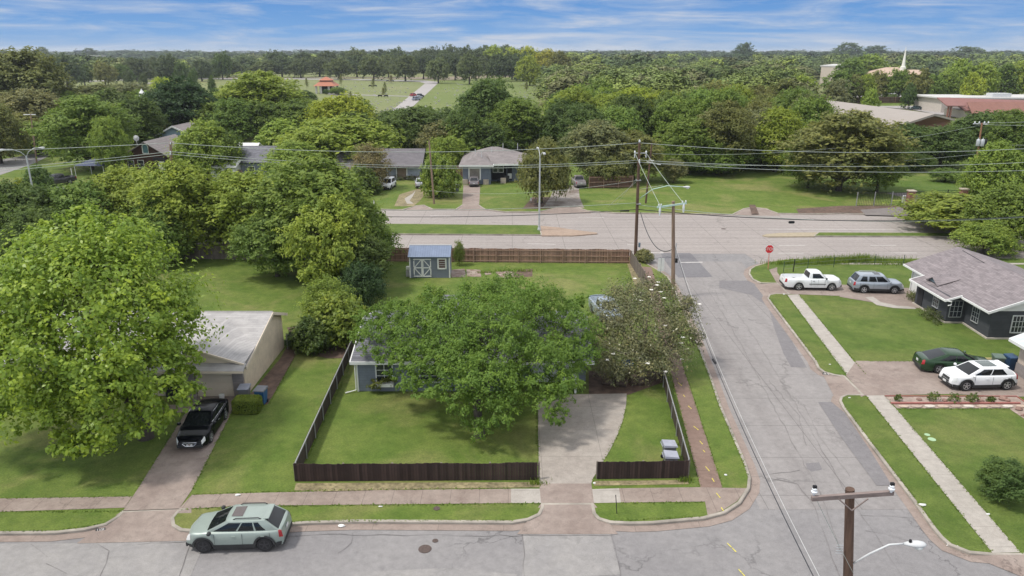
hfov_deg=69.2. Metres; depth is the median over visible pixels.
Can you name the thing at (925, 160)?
tree
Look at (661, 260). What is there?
street sign
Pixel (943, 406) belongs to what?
edging stone
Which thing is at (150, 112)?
tree
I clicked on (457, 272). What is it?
broken slab
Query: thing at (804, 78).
tree
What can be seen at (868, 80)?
tree
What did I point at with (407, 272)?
plastic storage box
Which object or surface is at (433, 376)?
window
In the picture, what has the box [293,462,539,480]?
fence
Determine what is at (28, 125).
tree
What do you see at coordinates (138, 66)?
tree
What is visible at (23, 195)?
tree
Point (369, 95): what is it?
cemetery path
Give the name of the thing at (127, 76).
tree
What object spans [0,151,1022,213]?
lawn
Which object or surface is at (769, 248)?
stop sign
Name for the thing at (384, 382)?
planter box
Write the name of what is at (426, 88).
cemetery lane
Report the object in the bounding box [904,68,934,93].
tree
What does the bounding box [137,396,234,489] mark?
driveway
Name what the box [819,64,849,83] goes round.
building
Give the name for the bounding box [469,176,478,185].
parked car
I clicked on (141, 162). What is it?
window
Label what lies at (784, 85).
tree
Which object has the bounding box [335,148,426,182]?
house
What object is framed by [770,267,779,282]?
sidewalk
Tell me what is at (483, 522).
kerb
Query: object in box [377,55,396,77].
tree
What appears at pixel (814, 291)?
driveway
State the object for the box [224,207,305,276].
tree
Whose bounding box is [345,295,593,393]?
house
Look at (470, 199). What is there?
driveway
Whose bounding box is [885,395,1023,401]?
edging strip
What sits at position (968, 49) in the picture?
tree
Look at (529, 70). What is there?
tree
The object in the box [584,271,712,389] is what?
tree
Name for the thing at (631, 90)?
tree
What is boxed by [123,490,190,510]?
driveway
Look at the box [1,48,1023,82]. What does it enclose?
distant woodland
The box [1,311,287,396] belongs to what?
house
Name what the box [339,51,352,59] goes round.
tree
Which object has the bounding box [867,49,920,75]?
church
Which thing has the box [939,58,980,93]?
tree
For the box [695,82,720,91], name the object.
tree
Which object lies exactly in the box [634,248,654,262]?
shrub
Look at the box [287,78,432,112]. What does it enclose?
cemetery lawn
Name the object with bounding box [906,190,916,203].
gate pier
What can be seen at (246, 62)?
tree
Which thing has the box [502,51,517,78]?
tree
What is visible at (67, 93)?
tree
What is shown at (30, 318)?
tree
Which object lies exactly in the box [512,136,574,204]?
tree
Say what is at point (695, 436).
sidewalk
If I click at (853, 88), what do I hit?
tree
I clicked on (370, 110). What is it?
tree
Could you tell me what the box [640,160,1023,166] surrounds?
power line
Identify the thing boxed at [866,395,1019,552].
sidewalk
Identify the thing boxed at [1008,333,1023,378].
house
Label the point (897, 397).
shrub
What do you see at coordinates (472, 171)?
garage door
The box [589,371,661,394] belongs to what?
soil bed
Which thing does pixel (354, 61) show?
tree
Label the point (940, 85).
tree
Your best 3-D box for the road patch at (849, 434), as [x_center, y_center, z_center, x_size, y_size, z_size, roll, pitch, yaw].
[19.782,8.778,43.086,1.220,0.001,9.767,2,18,6]
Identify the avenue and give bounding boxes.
[195,210,1023,262]
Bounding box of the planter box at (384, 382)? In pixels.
[366,376,396,391]
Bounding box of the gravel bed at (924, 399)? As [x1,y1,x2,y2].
[885,396,1023,417]
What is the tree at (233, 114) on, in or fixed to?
on the ground at (218, 82)
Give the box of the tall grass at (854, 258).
[2,252,1021,552]
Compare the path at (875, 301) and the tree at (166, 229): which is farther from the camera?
the tree at (166, 229)
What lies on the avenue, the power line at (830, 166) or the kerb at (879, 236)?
the kerb at (879, 236)
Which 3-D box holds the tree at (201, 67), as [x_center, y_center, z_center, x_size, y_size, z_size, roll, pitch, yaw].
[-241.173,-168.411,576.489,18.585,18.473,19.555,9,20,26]
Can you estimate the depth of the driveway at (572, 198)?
112.78 m
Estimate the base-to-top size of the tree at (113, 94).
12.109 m
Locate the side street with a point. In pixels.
(809, 388)
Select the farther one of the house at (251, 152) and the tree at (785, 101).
the tree at (785, 101)
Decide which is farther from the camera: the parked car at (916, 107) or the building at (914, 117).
the parked car at (916, 107)
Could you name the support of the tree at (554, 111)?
on the lawn at (726, 193)
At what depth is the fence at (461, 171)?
132.79 m
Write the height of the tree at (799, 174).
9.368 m
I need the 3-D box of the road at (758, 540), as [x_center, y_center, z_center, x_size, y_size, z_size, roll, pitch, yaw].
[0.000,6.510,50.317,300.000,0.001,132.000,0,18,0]
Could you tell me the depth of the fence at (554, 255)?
78.64 m
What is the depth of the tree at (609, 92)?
189.76 m
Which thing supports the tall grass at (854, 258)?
on the lawn at (966, 442)
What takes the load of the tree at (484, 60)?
on the cemetery lawn at (445, 97)
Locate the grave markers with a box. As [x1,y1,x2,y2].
[335,82,535,111]
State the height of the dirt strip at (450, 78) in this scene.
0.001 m
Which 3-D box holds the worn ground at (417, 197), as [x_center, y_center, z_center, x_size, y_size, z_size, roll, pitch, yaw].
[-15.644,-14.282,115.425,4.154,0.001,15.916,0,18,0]
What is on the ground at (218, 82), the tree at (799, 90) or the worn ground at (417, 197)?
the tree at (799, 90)
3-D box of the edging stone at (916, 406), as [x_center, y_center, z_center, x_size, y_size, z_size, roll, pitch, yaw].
[25.453,7.446,46.698,0.744,0.070,0.314,0,18,0]
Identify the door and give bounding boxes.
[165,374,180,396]
[196,374,233,395]
[413,259,422,276]
[422,259,431,276]
[468,167,480,179]
[507,166,511,179]
[531,365,574,381]
[911,272,919,293]
[916,287,923,305]
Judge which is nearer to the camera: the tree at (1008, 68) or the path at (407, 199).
the path at (407, 199)
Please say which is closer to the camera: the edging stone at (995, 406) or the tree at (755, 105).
the edging stone at (995, 406)
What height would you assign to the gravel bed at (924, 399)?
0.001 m
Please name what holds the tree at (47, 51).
on the ground at (218, 82)
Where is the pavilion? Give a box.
[314,77,338,93]
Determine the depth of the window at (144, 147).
135.66 m
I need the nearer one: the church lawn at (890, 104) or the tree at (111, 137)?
the tree at (111, 137)
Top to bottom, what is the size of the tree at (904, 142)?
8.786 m
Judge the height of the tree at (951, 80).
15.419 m
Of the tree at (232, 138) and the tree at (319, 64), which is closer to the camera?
the tree at (232, 138)
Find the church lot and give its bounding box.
[879,106,953,116]
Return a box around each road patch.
[0,541,200,575]
[353,568,516,575]
[522,534,619,575]
[661,253,711,277]
[719,281,764,304]
[769,310,806,367]
[806,462,821,471]
[819,402,889,484]
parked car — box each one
[176,398,228,447]
[186,502,291,552]
[381,176,395,188]
[415,178,425,187]
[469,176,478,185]
[847,270,903,293]
[908,106,921,109]
[912,347,987,373]
[938,360,1017,390]
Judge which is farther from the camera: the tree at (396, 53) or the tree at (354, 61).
the tree at (396, 53)
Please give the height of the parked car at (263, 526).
1.589 m
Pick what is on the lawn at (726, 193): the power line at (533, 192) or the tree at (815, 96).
the tree at (815, 96)
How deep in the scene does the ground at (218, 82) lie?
576.71 m
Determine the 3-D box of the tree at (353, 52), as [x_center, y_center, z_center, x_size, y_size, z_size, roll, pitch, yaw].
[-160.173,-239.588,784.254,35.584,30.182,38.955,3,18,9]
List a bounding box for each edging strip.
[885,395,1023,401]
[891,402,1020,403]
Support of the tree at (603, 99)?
on the ground at (218, 82)
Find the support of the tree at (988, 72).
on the church lawn at (890, 104)
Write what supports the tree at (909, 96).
on the church lot
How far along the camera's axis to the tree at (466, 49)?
794.91 m
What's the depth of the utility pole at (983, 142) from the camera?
116.09 m
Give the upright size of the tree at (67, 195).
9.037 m
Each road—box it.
[0,152,49,174]
[0,254,1018,575]
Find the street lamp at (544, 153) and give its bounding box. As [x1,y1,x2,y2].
[536,147,545,229]
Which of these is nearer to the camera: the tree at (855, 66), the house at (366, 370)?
the house at (366, 370)
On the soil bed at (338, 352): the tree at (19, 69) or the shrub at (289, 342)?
the shrub at (289, 342)
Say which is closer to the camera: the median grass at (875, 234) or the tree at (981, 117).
the median grass at (875, 234)
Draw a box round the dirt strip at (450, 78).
[282,74,513,79]
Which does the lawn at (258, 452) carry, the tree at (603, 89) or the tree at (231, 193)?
the tree at (231, 193)
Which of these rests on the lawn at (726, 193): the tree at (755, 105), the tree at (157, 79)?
the tree at (755, 105)
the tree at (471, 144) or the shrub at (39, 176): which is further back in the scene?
the tree at (471, 144)
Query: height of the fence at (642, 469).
1.061 m
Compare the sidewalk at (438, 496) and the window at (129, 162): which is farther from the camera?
the window at (129, 162)
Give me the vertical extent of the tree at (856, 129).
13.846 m
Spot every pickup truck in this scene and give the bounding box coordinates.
[49,173,76,183]
[571,175,585,186]
[588,294,622,323]
[779,269,841,290]
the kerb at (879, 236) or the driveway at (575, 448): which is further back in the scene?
the kerb at (879, 236)
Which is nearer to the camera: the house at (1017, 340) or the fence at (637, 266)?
the house at (1017, 340)
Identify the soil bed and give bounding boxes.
[250,347,298,403]
[287,327,349,357]
[502,269,531,278]
[523,197,550,208]
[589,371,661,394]
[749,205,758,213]
[797,206,903,212]
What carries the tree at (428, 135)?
on the lawn at (726, 193)
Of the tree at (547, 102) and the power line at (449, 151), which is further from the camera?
the tree at (547, 102)
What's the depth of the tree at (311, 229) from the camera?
65.74 m
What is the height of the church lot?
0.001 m
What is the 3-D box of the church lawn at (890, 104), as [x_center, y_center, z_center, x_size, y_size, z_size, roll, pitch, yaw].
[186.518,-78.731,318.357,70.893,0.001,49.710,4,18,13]
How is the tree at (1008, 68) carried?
on the ground at (218, 82)
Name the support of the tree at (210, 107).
on the ground at (218, 82)
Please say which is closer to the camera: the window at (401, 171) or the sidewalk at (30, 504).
the sidewalk at (30, 504)
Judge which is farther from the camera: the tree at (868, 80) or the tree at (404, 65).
the tree at (404, 65)
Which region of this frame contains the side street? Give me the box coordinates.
[650,261,906,508]
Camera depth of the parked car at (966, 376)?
48.82 m
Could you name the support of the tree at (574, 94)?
on the ground at (218, 82)
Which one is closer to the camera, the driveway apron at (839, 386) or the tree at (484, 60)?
the driveway apron at (839, 386)
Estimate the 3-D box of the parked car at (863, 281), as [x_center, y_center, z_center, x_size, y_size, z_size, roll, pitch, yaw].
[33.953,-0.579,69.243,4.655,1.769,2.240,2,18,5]
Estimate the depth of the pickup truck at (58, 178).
124.93 m
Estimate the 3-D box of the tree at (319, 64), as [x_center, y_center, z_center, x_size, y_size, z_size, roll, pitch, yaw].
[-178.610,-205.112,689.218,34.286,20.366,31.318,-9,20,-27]
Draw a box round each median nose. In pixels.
[541,226,597,236]
[762,232,817,237]
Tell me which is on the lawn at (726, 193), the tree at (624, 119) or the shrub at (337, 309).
the tree at (624, 119)
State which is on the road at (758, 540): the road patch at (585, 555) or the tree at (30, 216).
the road patch at (585, 555)
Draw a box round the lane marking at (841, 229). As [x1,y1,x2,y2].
[823,229,859,229]
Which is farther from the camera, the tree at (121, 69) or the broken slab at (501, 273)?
the tree at (121, 69)
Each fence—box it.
[170,244,309,259]
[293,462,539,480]
[294,340,353,463]
[385,248,630,263]
[450,165,462,176]
[589,175,632,187]
[596,460,689,478]
[630,251,645,282]
[659,361,689,460]
[783,254,904,271]
[844,97,913,102]
[856,192,906,205]
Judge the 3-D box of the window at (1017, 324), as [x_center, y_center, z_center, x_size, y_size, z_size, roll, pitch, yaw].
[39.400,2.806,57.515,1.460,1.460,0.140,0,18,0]
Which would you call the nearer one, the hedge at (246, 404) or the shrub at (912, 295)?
the hedge at (246, 404)
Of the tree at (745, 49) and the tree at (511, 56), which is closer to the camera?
the tree at (511, 56)
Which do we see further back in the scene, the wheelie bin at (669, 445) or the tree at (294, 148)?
the tree at (294, 148)
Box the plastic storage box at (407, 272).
[406,266,409,276]
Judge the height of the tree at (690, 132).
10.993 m
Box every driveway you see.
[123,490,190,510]
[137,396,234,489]
[462,185,479,204]
[538,393,626,482]
[539,483,593,502]
[543,185,583,206]
[779,283,839,295]
[840,285,918,307]
[846,361,1023,396]
[861,192,919,215]
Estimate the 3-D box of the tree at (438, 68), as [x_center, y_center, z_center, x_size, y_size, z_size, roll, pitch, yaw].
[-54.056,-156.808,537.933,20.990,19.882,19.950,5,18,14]
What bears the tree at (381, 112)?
on the ground at (218, 82)
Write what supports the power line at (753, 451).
attached to the utility pole at (674, 259)
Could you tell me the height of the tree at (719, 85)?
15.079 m
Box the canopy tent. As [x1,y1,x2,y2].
[74,158,104,176]
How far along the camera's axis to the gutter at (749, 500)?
35.23 m
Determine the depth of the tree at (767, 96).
183.04 m
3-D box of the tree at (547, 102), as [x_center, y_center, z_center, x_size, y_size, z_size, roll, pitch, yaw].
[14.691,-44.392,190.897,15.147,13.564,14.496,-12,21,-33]
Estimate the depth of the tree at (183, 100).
178.06 m
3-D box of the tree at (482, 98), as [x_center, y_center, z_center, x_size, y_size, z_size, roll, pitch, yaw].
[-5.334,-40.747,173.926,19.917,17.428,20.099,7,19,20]
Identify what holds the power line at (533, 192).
attached to the utility pole at (638, 180)
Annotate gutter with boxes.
[0,263,759,541]
[396,210,856,214]
[744,259,986,562]
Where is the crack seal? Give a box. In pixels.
[31,282,900,575]
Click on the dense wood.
(553, 78)
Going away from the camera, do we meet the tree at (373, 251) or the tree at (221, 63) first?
the tree at (373, 251)
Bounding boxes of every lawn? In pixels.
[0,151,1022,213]
[0,254,747,530]
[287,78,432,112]
[413,78,543,115]
[750,258,1023,552]
[859,103,912,105]
[866,180,959,192]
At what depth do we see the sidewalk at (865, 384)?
49.88 m
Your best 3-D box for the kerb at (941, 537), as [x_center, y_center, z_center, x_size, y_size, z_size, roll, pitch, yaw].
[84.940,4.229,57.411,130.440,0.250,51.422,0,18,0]
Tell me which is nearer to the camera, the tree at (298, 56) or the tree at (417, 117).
the tree at (417, 117)
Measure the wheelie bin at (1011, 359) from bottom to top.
1.095 m
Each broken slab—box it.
[451,269,465,276]
[466,269,480,276]
[496,271,513,277]
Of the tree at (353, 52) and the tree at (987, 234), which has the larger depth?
the tree at (353, 52)
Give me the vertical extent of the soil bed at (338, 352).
0.001 m
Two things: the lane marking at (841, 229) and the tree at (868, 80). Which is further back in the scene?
the tree at (868, 80)
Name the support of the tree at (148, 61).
on the ground at (218, 82)
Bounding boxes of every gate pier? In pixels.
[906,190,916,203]
[959,188,969,193]
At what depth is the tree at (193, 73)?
450.89 m
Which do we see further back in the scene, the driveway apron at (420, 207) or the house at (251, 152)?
the house at (251, 152)
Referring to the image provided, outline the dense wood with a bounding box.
[528,60,826,110]
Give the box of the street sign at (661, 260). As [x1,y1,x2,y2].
[658,257,664,272]
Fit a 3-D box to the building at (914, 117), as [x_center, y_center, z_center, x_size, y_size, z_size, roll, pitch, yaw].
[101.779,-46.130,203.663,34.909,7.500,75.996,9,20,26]
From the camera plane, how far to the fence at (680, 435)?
44.00 m
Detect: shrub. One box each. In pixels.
[20,162,57,189]
[284,331,299,348]
[285,314,339,356]
[297,289,372,350]
[336,257,389,306]
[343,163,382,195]
[392,174,415,180]
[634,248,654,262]
[894,394,902,401]
[906,290,915,301]
[917,305,943,325]
[926,391,940,401]
[947,392,960,403]
[964,392,980,402]
[969,455,1023,508]
[985,396,996,403]
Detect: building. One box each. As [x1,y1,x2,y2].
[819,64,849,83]
[827,100,955,144]
[913,93,1023,111]
[937,97,1023,117]
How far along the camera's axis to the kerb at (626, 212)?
103.98 m
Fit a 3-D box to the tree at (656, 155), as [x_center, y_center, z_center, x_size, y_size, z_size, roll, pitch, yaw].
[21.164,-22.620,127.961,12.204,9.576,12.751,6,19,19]
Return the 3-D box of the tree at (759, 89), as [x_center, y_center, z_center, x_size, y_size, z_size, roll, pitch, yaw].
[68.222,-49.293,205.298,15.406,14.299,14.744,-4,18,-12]
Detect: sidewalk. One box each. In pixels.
[0,496,131,511]
[180,489,510,507]
[511,489,540,502]
[592,488,620,502]
[619,487,745,514]
[642,267,721,487]
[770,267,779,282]
[788,294,854,373]
[845,263,1023,263]
[848,375,883,394]
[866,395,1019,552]
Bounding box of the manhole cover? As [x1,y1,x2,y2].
[418,545,431,552]
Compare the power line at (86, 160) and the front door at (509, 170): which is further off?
the front door at (509, 170)
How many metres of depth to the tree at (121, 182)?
82.40 m
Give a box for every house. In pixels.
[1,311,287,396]
[124,134,192,173]
[147,122,207,140]
[239,146,277,178]
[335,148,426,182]
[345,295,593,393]
[459,143,526,184]
[903,247,1023,338]
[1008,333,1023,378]
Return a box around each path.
[153,404,187,411]
[331,94,409,96]
[405,192,414,203]
[866,297,915,308]
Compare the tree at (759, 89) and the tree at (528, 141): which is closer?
the tree at (528, 141)
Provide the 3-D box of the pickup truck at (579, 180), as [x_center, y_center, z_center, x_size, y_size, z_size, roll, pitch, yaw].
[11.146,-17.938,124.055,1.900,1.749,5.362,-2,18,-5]
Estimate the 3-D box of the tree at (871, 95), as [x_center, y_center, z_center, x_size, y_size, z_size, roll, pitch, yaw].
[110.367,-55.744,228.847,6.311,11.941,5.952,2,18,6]
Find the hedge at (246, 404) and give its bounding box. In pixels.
[231,394,263,413]
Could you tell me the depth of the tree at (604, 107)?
163.66 m
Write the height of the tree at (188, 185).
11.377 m
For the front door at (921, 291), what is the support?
in the house at (985, 299)
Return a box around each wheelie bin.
[237,383,250,394]
[252,385,268,404]
[660,439,677,460]
[662,450,679,460]
[991,353,1005,362]
[1003,353,1017,369]
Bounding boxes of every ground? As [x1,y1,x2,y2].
[13,70,1020,150]
[295,482,538,491]
[395,188,425,205]
[594,480,688,485]
[628,264,643,286]
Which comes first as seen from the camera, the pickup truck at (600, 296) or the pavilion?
the pickup truck at (600, 296)
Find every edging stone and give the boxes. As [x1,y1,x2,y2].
[911,405,921,407]
[924,405,934,407]
[938,405,948,407]
[951,405,961,407]
[963,405,973,407]
[976,405,987,407]
[989,405,1000,407]
[1002,405,1012,407]
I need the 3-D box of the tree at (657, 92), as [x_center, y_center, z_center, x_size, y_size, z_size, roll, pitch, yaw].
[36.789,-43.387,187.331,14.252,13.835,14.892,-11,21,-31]
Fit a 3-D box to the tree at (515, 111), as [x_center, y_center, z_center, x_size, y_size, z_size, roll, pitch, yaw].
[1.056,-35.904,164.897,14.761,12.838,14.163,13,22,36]
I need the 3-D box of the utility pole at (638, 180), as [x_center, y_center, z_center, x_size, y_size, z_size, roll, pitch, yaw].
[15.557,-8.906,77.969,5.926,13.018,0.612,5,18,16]
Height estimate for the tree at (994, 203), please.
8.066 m
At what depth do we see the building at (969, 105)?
252.65 m
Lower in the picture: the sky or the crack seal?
the crack seal
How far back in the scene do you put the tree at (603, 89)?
203.21 m
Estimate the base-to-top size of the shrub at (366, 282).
4.754 m
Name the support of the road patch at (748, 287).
on the side street
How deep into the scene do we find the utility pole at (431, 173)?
108.28 m
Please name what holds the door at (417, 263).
in the garden shed at (429, 261)
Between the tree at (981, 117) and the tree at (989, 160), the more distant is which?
the tree at (981, 117)
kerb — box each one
[0,259,750,535]
[381,205,864,214]
[393,224,541,235]
[748,258,1023,554]
[814,232,1020,237]
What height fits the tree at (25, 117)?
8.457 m
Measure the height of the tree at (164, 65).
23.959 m
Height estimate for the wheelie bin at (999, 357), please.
1.095 m
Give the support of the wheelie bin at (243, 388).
on the lawn at (258, 452)
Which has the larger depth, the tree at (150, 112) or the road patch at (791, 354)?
the tree at (150, 112)
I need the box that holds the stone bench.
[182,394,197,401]
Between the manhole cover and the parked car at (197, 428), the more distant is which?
the parked car at (197, 428)
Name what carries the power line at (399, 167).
attached to the utility pole at (170, 146)
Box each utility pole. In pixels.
[23,114,37,162]
[169,142,173,190]
[428,141,434,203]
[634,140,689,254]
[645,143,660,202]
[657,200,686,289]
[811,482,926,575]
[973,121,988,151]
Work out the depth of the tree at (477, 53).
720.87 m
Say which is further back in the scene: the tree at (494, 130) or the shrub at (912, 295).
the tree at (494, 130)
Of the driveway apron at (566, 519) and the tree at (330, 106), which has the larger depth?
the tree at (330, 106)
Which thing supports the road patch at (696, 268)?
on the side street
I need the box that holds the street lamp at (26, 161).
[0,146,44,184]
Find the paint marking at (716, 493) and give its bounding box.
[680,384,744,575]
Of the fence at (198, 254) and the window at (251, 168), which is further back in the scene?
the window at (251, 168)
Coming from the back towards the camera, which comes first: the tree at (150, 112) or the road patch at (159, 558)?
the tree at (150, 112)
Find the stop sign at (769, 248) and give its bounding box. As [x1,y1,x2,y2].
[765,245,774,266]
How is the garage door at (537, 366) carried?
in the house at (366, 370)
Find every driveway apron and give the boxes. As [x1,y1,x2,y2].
[78,508,190,542]
[406,205,431,209]
[457,205,482,209]
[518,504,617,533]
[540,207,590,213]
[730,208,780,215]
[755,283,786,295]
[823,374,863,406]
[970,555,1023,575]
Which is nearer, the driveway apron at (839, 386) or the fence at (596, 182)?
the driveway apron at (839, 386)
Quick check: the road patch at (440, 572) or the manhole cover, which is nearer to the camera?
the road patch at (440, 572)
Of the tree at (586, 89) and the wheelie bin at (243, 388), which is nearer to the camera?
the wheelie bin at (243, 388)
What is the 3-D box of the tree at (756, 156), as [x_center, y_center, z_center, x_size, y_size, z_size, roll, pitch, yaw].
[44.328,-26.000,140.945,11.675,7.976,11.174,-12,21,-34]
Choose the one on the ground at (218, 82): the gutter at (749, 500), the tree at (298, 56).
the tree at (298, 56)
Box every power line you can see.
[0,143,163,150]
[0,151,169,168]
[4,154,168,170]
[171,151,637,165]
[172,154,637,167]
[176,143,633,151]
[199,203,628,209]
[237,209,635,216]
[429,180,635,193]
[639,209,1023,220]
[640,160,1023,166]
[640,162,1023,172]
[640,212,670,251]
[641,205,1023,221]
[644,143,1014,152]
[652,125,978,154]
[665,154,972,165]
[675,248,813,575]
[676,249,818,574]
[817,501,853,573]
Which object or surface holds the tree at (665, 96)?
on the lawn at (726, 193)
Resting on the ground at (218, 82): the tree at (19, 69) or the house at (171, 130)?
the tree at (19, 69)
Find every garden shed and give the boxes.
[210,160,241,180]
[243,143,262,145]
[408,245,452,277]
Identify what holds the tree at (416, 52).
on the ground at (218, 82)
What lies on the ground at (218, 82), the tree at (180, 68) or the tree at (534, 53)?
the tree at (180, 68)
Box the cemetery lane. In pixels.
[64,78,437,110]
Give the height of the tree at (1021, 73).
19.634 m
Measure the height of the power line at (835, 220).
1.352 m
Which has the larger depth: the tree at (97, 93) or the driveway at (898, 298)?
the tree at (97, 93)
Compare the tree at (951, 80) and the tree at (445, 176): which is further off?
the tree at (951, 80)
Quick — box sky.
[0,0,1023,52]
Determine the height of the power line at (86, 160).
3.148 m
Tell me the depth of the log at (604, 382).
49.55 m
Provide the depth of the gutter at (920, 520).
38.85 m
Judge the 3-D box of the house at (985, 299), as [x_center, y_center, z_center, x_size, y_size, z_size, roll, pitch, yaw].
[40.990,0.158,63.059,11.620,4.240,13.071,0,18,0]
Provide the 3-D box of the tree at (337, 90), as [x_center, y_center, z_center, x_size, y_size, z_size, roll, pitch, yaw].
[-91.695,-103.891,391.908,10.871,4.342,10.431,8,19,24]
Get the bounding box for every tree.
[0,45,82,99]
[0,86,60,120]
[0,101,35,163]
[0,176,76,227]
[0,191,18,256]
[0,199,228,460]
[0,205,84,273]
[5,120,61,154]
[14,113,46,147]
[19,93,149,170]
[38,46,50,53]
[44,178,131,246]
[50,51,85,86]
[57,90,85,99]
[69,82,116,95]
[73,64,93,84]
[80,48,99,55]
[86,114,133,172]
[88,89,117,99]
[89,59,119,84]
[90,162,163,226]
[98,87,134,103]
[100,80,156,95]
[112,95,168,150]
[113,63,136,84]
[118,158,242,264]
[118,195,200,265]
[121,70,133,83]
[122,58,150,80]
[127,88,143,99]
[136,73,217,127]
[138,73,147,85]
[144,57,164,77]
[149,76,176,89]
[151,52,177,78]
[157,118,169,129]
[165,115,242,179]
[166,107,194,127]
[173,60,189,77]
[187,68,198,83]
[188,59,213,80]
[190,101,238,138]
[196,130,248,170]
[198,167,290,257]
[203,69,310,104]
[204,96,258,141]
[207,75,216,91]
[207,86,227,101]
[209,51,232,79]
[219,59,245,76]
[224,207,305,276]
[232,53,260,75]
[235,153,384,280]
[239,97,298,138]
[246,60,274,72]
[249,139,331,177]
[252,117,299,145]
[255,112,407,164]
[257,97,313,131]
[261,49,290,73]
[269,55,292,76]
[271,190,379,288]
[284,57,311,77]
[290,52,312,72]
[292,271,357,313]
[297,91,377,123]
[299,90,316,99]
[308,56,330,76]
[315,50,338,66]
[322,56,355,78]
[324,194,406,259]
[327,87,347,94]
[328,229,394,286]
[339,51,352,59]
[340,110,375,127]
[345,46,370,59]
[346,55,366,76]
[346,139,393,189]
[347,265,607,442]
[349,98,376,111]
[356,54,388,79]
[363,103,378,120]
[369,49,389,57]
[372,109,398,124]
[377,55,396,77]
[377,105,446,147]
[378,47,406,72]
[380,115,418,147]
[388,54,421,80]
[409,118,466,148]
[411,47,425,58]
[411,53,432,78]
[415,151,462,198]
[415,282,439,309]
[416,45,440,61]
[418,103,432,111]
[424,57,453,82]
[424,135,469,168]
[427,106,454,116]
[434,118,485,156]
[436,50,457,60]
[436,106,486,142]
[439,43,457,53]
[444,52,463,79]
[446,75,529,134]
[451,239,465,265]
[452,45,472,56]
[456,52,483,83]
[470,49,483,59]
[470,122,515,150]
[477,54,496,77]
[478,45,489,52]
[480,97,545,151]
[483,44,504,58]
[485,53,513,77]
[500,44,514,52]
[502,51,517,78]
[503,46,518,74]
[507,50,535,80]
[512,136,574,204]
[514,54,541,85]
[514,121,540,148]
[516,45,539,58]
[532,96,584,152]
[535,48,557,71]
[541,91,561,117]
[544,50,572,67]
[546,85,595,108]
[554,103,610,161]
[557,82,599,107]
[558,119,640,178]
[584,150,636,184]
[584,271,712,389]
[587,77,617,95]
[588,92,621,107]
[593,86,622,94]
[596,90,623,98]
[596,104,647,150]
[597,102,613,111]
[605,93,657,135]
[607,128,667,180]
[619,85,654,95]
[642,88,672,95]
[643,93,659,136]
[646,89,690,138]
[647,95,704,135]
[649,133,678,163]
[658,117,725,174]
[660,158,688,183]
[686,86,711,108]
[686,141,757,174]
[693,80,731,92]
[693,86,747,117]
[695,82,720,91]
[695,98,759,175]
[695,111,721,133]
[717,83,757,102]
[724,94,750,105]
[731,42,756,57]
[742,97,778,160]
[742,138,768,169]
[743,106,780,169]
[746,83,782,97]
[746,105,808,172]
[752,92,772,102]
[767,108,927,194]
[768,78,810,96]
[771,85,813,110]
[777,88,818,95]
[780,137,837,189]
[787,94,837,146]
[788,74,819,92]
[789,90,840,144]
[820,70,862,101]
[821,78,856,102]
[829,42,868,56]
[831,57,868,79]
[849,74,863,101]
[853,146,911,191]
[856,52,889,70]
[857,73,877,100]
[860,87,881,106]
[862,127,912,157]
[863,45,891,55]
[866,69,891,96]
[882,67,910,96]
[882,189,1019,233]
[885,121,943,159]
[899,82,917,108]
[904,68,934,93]
[904,153,937,171]
[909,124,977,167]
[924,73,947,93]
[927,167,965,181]
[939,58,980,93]
[939,69,961,93]
[944,46,991,55]
[948,109,1005,155]
[948,219,1023,257]
[953,137,1023,198]
[956,180,1023,240]
[959,71,988,94]
[960,59,1001,93]
[982,108,1023,156]
[985,123,1023,153]
[989,62,1023,93]
[999,60,1023,93]
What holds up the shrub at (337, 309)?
on the soil bed at (338, 352)
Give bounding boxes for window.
[128,160,134,167]
[137,160,143,167]
[142,145,148,153]
[247,166,254,173]
[375,365,393,381]
[397,167,405,178]
[419,365,439,382]
[437,258,446,268]
[493,166,497,172]
[498,166,503,172]
[932,296,939,308]
[948,301,963,316]
[970,306,980,323]
[1009,315,1023,332]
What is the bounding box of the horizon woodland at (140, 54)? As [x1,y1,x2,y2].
[0,49,1023,61]
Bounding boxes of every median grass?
[205,224,539,233]
[816,232,1020,235]
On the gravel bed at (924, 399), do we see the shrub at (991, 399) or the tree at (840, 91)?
the shrub at (991, 399)
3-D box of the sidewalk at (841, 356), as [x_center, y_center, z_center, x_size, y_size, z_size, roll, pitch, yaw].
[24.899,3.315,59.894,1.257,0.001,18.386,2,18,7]
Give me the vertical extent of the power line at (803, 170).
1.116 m
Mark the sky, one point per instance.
(54, 25)
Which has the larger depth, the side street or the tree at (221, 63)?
the tree at (221, 63)

